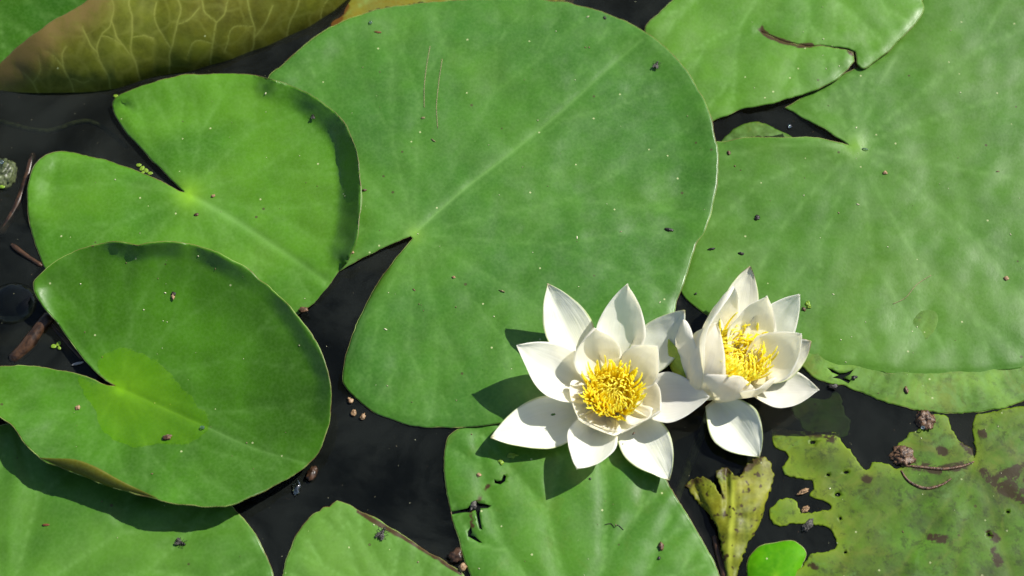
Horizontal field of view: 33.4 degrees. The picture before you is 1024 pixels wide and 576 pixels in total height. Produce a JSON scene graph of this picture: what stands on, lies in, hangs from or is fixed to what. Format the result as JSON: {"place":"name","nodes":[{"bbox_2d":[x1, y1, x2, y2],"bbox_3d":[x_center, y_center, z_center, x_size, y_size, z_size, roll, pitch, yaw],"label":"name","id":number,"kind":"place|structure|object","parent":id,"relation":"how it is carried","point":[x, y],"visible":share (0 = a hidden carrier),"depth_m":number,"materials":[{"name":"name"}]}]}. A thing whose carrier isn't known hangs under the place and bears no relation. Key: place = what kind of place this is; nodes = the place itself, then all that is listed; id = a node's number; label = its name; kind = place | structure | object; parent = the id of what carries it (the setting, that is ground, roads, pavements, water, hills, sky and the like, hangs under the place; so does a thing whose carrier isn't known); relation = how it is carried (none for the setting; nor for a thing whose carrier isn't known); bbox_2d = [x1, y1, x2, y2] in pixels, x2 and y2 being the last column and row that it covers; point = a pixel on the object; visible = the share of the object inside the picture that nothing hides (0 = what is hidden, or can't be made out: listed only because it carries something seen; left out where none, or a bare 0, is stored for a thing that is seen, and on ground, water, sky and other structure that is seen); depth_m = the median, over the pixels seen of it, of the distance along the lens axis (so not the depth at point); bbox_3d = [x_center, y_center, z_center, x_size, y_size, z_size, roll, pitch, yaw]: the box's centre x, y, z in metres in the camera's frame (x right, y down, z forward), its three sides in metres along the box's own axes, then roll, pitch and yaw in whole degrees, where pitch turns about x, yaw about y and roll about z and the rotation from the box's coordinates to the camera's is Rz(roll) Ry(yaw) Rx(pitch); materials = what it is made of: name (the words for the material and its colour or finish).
{"place":"outdoors","nodes":[
{"label":"outdoors","id":0,"kind":"place"},
{"bbox_2d":[0,0,1023,575],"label":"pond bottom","id":1,"kind":"structure","parent":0,"point":[388,472],"depth_m":1.39,"materials":[{"name":"black liquid"}]},
{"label":"water","id":2,"kind":"structure","parent":0,"visible":0},
{"bbox_2d":[0,158,17,191],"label":"bubbles","id":3,"kind":"object","parent":2,"relation":"on","point":[8,171],"visible":1,"depth_m":1.23},
{"bbox_2d":[0,152,35,234],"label":"stick","id":4,"kind":"object","parent":2,"relation":"in","point":[10,217],"visible":1,"depth_m":1.23,"materials":[{"name":"brown wood"}]},
{"bbox_2d":[10,243,42,267],"bbox_3d":[-0.344,-0.023,1.210,0.029,0.004,0.004,33,69,14],"label":"stick","id":5,"kind":"object","parent":2,"relation":"on","point":[17,249],"visible":1,"depth_m":1.21,"materials":[{"name":"brown wood"}]},
{"bbox_2d":[8,313,53,363],"bbox_3d":[-0.333,0.035,1.184,0.011,0.013,0.042,33,69,14],"label":"stick","id":6,"kind":"object","parent":2,"relation":"in","point":[22,350],"visible":1,"depth_m":1.18,"materials":[{"name":"brown wood"}]},
{"bbox_2d":[0,0,85,62],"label":"lily pad","id":7,"kind":"object","parent":2,"relation":"on","point":[21,21],"visible":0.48,"depth_m":1.29,"materials":[{"name":"green plant"}]},
{"bbox_2d":[51,341,60,349],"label":"duckweed","id":8,"kind":"object","parent":2,"relation":"on","point":[58,344],"visible":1,"depth_m":1.18,"materials":[{"name":"green plant"}]},
{"bbox_2d":[0,119,128,148],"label":"sunken stem","id":9,"kind":"object","parent":2,"relation":"in","point":[118,139],"visible":1,"depth_m":1.26,"materials":[{"name":"black plant"}]},
{"bbox_2d":[50,323,83,360],"bbox_3d":[-0.309,0.037,1.183,0.003,0.004,0.038,-41,71,-17],"label":"stick","id":10,"kind":"object","parent":2,"relation":"in","point":[64,339],"visible":1,"depth_m":1.18,"materials":[{"name":"black wood"}]},
{"bbox_2d":[0,423,273,575],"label":"lily pad","id":11,"kind":"object","parent":2,"relation":"on","point":[82,531],"visible":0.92,"depth_m":1.12,"materials":[{"name":"green plant"}]},
{"bbox_2d":[175,537,186,547],"bbox_3d":[-0.217,0.167,1.119,0.008,0.002,0.007,21,67,9],"label":"dead insect","id":12,"kind":"object","parent":11,"relation":"on","point":[178,541],"visible":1,"depth_m":1.12},
{"bbox_2d":[136,163,152,174],"bbox_3d":[-0.267,-0.086,1.239,0.013,0.001,0.010,0,65,0],"label":"duckweed","id":13,"kind":"object","parent":2,"relation":"on","point":[142,169],"visible":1,"depth_m":1.24,"materials":[{"name":"green plant"}]},
{"bbox_2d":[0,241,331,507],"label":"lily pad","id":14,"kind":"object","parent":2,"relation":"on","point":[225,360],"visible":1,"depth_m":1.16,"materials":[{"name":"green plant"}]},
{"bbox_3d":[-0.250,0.074,1.154,0.092,0.005,0.073,0,65,0],"label":"water pool","id":15,"kind":"object","parent":14,"relation":"on","visible":0},
{"bbox_2d":[162,434,171,439],"bbox_3d":[-0.231,0.100,1.142,0.007,0.003,0.004,-16,66,-7],"label":"husk","id":16,"kind":"object","parent":15,"relation":"on","point":[167,437],"visible":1,"depth_m":1.14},
{"bbox_2d":[0,0,347,95],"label":"upturned leaf","id":17,"kind":"object","parent":2,"relation":"on","point":[93,46],"visible":1,"depth_m":1.26,"materials":[{"name":"olive-brown leaf underside"},{"name":"pale veined leaf"}]},
{"bbox_2d":[27,73,361,314],"bbox_3d":[-0.227,-0.068,1.216,0.243,0.027,0.208,0,65,0],"label":"lily pad","id":18,"kind":"object","parent":2,"relation":"on","point":[281,220],"visible":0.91,"depth_m":1.23,"materials":[{"name":"green plant"}]},
{"bbox_2d":[297,307,307,312],"bbox_3d":[-0.145,0.015,1.185,0.008,0.003,0.005,-10,65,-5],"label":"husk","id":19,"kind":"object","parent":18,"relation":"on","point":[302,309],"visible":1,"depth_m":1.18,"materials":[{"name":"brown plant"}]},
{"bbox_2d":[292,479,300,496],"bbox_3d":[-0.144,0.134,1.137,0.006,0.005,0.012,5,65,2],"label":"water bead","id":20,"kind":"object","parent":2,"relation":"on","point":[294,492],"visible":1,"depth_m":1.14,"materials":[{"name":"liquid"}]},
{"bbox_2d":[306,466,317,481],"bbox_3d":[-0.134,0.124,1.140,0.007,0.004,0.012,16,66,7],"label":"husk","id":21,"kind":"object","parent":2,"relation":"on","point":[312,471],"visible":1,"depth_m":1.14,"materials":[{"name":"brown plant"}]},
{"bbox_2d":[347,397,353,403],"bbox_3d":[-0.110,0.076,1.163,0.004,0.003,0.005,-26,68,-12],"label":"husk","id":22,"kind":"object","parent":2,"relation":"on","point":[350,400],"visible":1,"depth_m":1.16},
{"bbox_2d":[350,409,355,415],"bbox_3d":[-0.108,0.085,1.159,0.004,0.003,0.005,0,65,0],"label":"husk","id":23,"kind":"object","parent":2,"relation":"on","point":[353,412],"visible":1,"depth_m":1.16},
{"bbox_2d":[282,500,463,575],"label":"lily pad","id":24,"kind":"object","parent":2,"relation":"on","point":[337,538],"visible":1,"depth_m":1.12,"materials":[{"name":"green plant"}]},
{"bbox_2d":[375,525,388,539],"bbox_3d":[-0.085,0.161,1.121,0.008,0.002,0.009,25,67,11],"label":"dead insect","id":25,"kind":"object","parent":24,"relation":"on","point":[381,535],"visible":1,"depth_m":1.12},
{"bbox_2d":[458,562,467,571],"bbox_3d":[-0.032,0.182,1.112,0.006,0.003,0.006,0,65,0],"label":"husk","id":26,"kind":"object","parent":24,"relation":"on","point":[462,567],"visible":1,"depth_m":1.11,"materials":[{"name":"beige plant"}]},
{"bbox_2d":[329,0,573,26],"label":"lily pad","id":27,"kind":"object","parent":2,"relation":"on","point":[352,8],"visible":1,"depth_m":1.30,"materials":[{"name":"yellow plant"}]},
{"bbox_2d":[447,547,461,561],"bbox_3d":[-0.036,0.175,1.116,0.010,0.002,0.011,40,71,17],"label":"scrap","id":28,"kind":"object","parent":2,"relation":"on","point":[455,555],"visible":1,"depth_m":1.11,"materials":[{"name":"brown plant"}]},
{"bbox_2d":[268,0,718,427],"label":"lily pad","id":29,"kind":"object","parent":2,"relation":"on","point":[636,160],"visible":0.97,"depth_m":1.23,"materials":[{"name":"green plant"}]},
{"bbox_2d":[424,47,429,107],"bbox_3d":[-0.063,-0.157,1.267,0.004,0.001,0.054,0,65,0],"label":"straw","id":30,"kind":"object","parent":29,"relation":"on","point":[425,75],"visible":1,"depth_m":1.27,"materials":[{"name":"beige plant"}]},
{"bbox_2d":[436,61,441,127],"bbox_3d":[-0.054,-0.144,1.261,0.004,0.001,0.060,0,65,0],"label":"straw","id":31,"kind":"object","parent":29,"relation":"on","point":[437,94],"visible":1,"depth_m":1.26,"materials":[{"name":"beige plant"}]},
{"bbox_2d":[652,61,658,68],"bbox_3d":[0.107,-0.166,1.269,0.006,0.002,0.007,19,67,9],"label":"dead insect","id":32,"kind":"object","parent":29,"relation":"on","point":[655,65],"visible":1,"depth_m":1.27},
{"bbox_2d":[444,424,719,575],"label":"lily pad","id":33,"kind":"object","parent":2,"relation":"on","point":[546,512],"visible":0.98,"depth_m":1.13,"materials":[{"name":"green plant"}]},
{"bbox_2d":[470,500,476,510],"bbox_3d":[-0.026,0.144,1.129,0.005,0.002,0.008,19,67,9],"label":"scrap","id":34,"kind":"object","parent":33,"relation":"on","point":[473,504],"visible":1,"depth_m":1.13,"materials":[{"name":"grey"}]},
{"bbox_2d":[507,453,518,458],"bbox_3d":[0.000,0.113,1.145,0.008,0.002,0.004,0,65,0],"label":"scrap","id":35,"kind":"object","parent":33,"relation":"on","point":[511,455],"visible":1,"depth_m":1.14,"materials":[{"name":"green plant"}]},
{"bbox_2d":[490,283,708,480],"bbox_3d":[0.065,0.064,1.142,0.131,0.044,0.130,20,67,9],"label":"water lily","id":36,"kind":"object","parent":33,"relation":"on","point":[604,386],"visible":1,"depth_m":1.15,"materials":[{"name":"white plant"}]},
{"bbox_2d":[658,542,663,550],"bbox_3d":[0.098,0.169,1.119,0.004,0.004,0.006,5,65,2],"label":"husk","id":37,"kind":"object","parent":33,"relation":"on","point":[661,545],"visible":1,"depth_m":1.12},
{"bbox_2d":[674,410,707,500],"bbox_3d":[0.119,0.121,1.156,0.006,0.032,0.081,21,67,10],"label":"sunken stem","id":38,"kind":"object","parent":2,"relation":"in","point":[691,459],"visible":0.77,"depth_m":1.16,"materials":[{"name":"plant"}]},
{"bbox_2d":[685,457,773,575],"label":"rolled leaf","id":39,"kind":"object","parent":2,"relation":"on","point":[735,511],"visible":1,"depth_m":1.12,"materials":[{"name":"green plant"}]},
{"bbox_2d":[668,266,818,457],"bbox_3d":[0.161,0.048,1.146,0.105,0.058,0.103,-36,70,-15],"label":"water lily","id":40,"kind":"object","parent":2,"relation":"on","point":[744,342],"visible":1,"depth_m":1.15,"materials":[{"name":"white plant"}]},
{"bbox_2d":[721,122,791,143],"bbox_3d":[0.180,-0.103,1.248,0.065,0.002,0.044,0,65,0],"label":"lily pad","id":41,"kind":"object","parent":2,"relation":"on","point":[755,129],"visible":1,"depth_m":1.25,"materials":[{"name":"green plant"}]},
{"bbox_2d":[746,540,806,575],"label":"young lily leaf","id":42,"kind":"object","parent":2,"relation":"on","point":[784,558],"visible":1,"depth_m":1.11,"materials":[{"name":"green plant"}]},
{"bbox_2d":[645,0,923,120],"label":"lily pad","id":43,"kind":"object","parent":2,"relation":"on","point":[732,56],"visible":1,"depth_m":1.28,"materials":[{"name":"green plant"}]},
{"bbox_2d":[796,488,808,494],"bbox_3d":[0.194,0.136,1.136,0.010,0.004,0.004,-20,67,-9],"label":"mud clump","id":44,"kind":"object","parent":2,"relation":"on","point":[803,491],"visible":1,"depth_m":1.14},
{"bbox_2d":[681,0,1023,373],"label":"lily pad","id":45,"kind":"object","parent":2,"relation":"on","point":[925,134],"visible":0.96,"depth_m":1.22,"materials":[{"name":"green plant"}]},
{"bbox_2d":[25,1,1010,568],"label":"pollen grit","id":46,"kind":"object","parent":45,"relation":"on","point":[417,233],"visible":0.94,"depth_m":1.19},
{"bbox_2d":[805,301,810,307],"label":"duckweed","id":47,"kind":"object","parent":45,"relation":"on","point":[807,304],"visible":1,"depth_m":1.19,"materials":[{"name":"green plant"}]},
{"bbox_2d":[893,275,930,303],"bbox_3d":[0.281,0.001,1.196,0.037,0.001,0.003,-37,70,-16],"label":"straw","id":48,"kind":"object","parent":45,"relation":"on","point":[912,289],"visible":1,"depth_m":1.20,"materials":[{"name":"plant"}]},
{"bbox_2d":[769,392,1023,575],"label":"lily pad","id":49,"kind":"object","parent":2,"relation":"on","point":[951,517],"visible":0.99,"depth_m":1.13,"materials":[{"name":"green plant"}]},
{"bbox_2d":[800,505,809,512],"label":"mud clump","id":50,"kind":"object","parent":49,"relation":"on","point":[805,509],"visible":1,"depth_m":1.13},
{"bbox_2d":[801,518,812,531],"bbox_3d":[0.196,0.156,1.126,0.006,0.004,0.013,41,72,17],"label":"mud clump","id":51,"kind":"object","parent":49,"relation":"on","point":[807,526],"visible":1,"depth_m":1.12,"materials":[{"name":"grey soil"}]},
{"bbox_2d":[888,445,915,465],"bbox_3d":[0.262,0.113,1.147,0.020,0.007,0.015,0,65,0],"label":"mud clump","id":52,"kind":"object","parent":49,"relation":"on","point":[901,454],"visible":1,"depth_m":1.15,"materials":[{"name":"brown soil"}]},
{"bbox_2d":[915,409,935,429],"bbox_3d":[0.280,0.090,1.157,0.015,0.007,0.015,33,69,14],"label":"mud clump","id":53,"kind":"object","parent":49,"relation":"on","point":[926,419],"visible":1,"depth_m":1.16,"materials":[{"name":"brown soil"}]},
{"bbox_2d":[802,310,1023,413],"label":"lily pad","id":54,"kind":"object","parent":2,"relation":"on","point":[959,392],"visible":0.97,"depth_m":1.17,"materials":[{"name":"green plant"}]},
{"bbox_2d":[828,384,837,389],"bbox_3d":[0.220,0.068,1.167,0.008,0.002,0.005,-3,65,-1],"label":"scrap","id":55,"kind":"object","parent":54,"relation":"on","point":[834,386],"visible":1,"depth_m":1.17,"materials":[{"name":"grey"}]}
]}

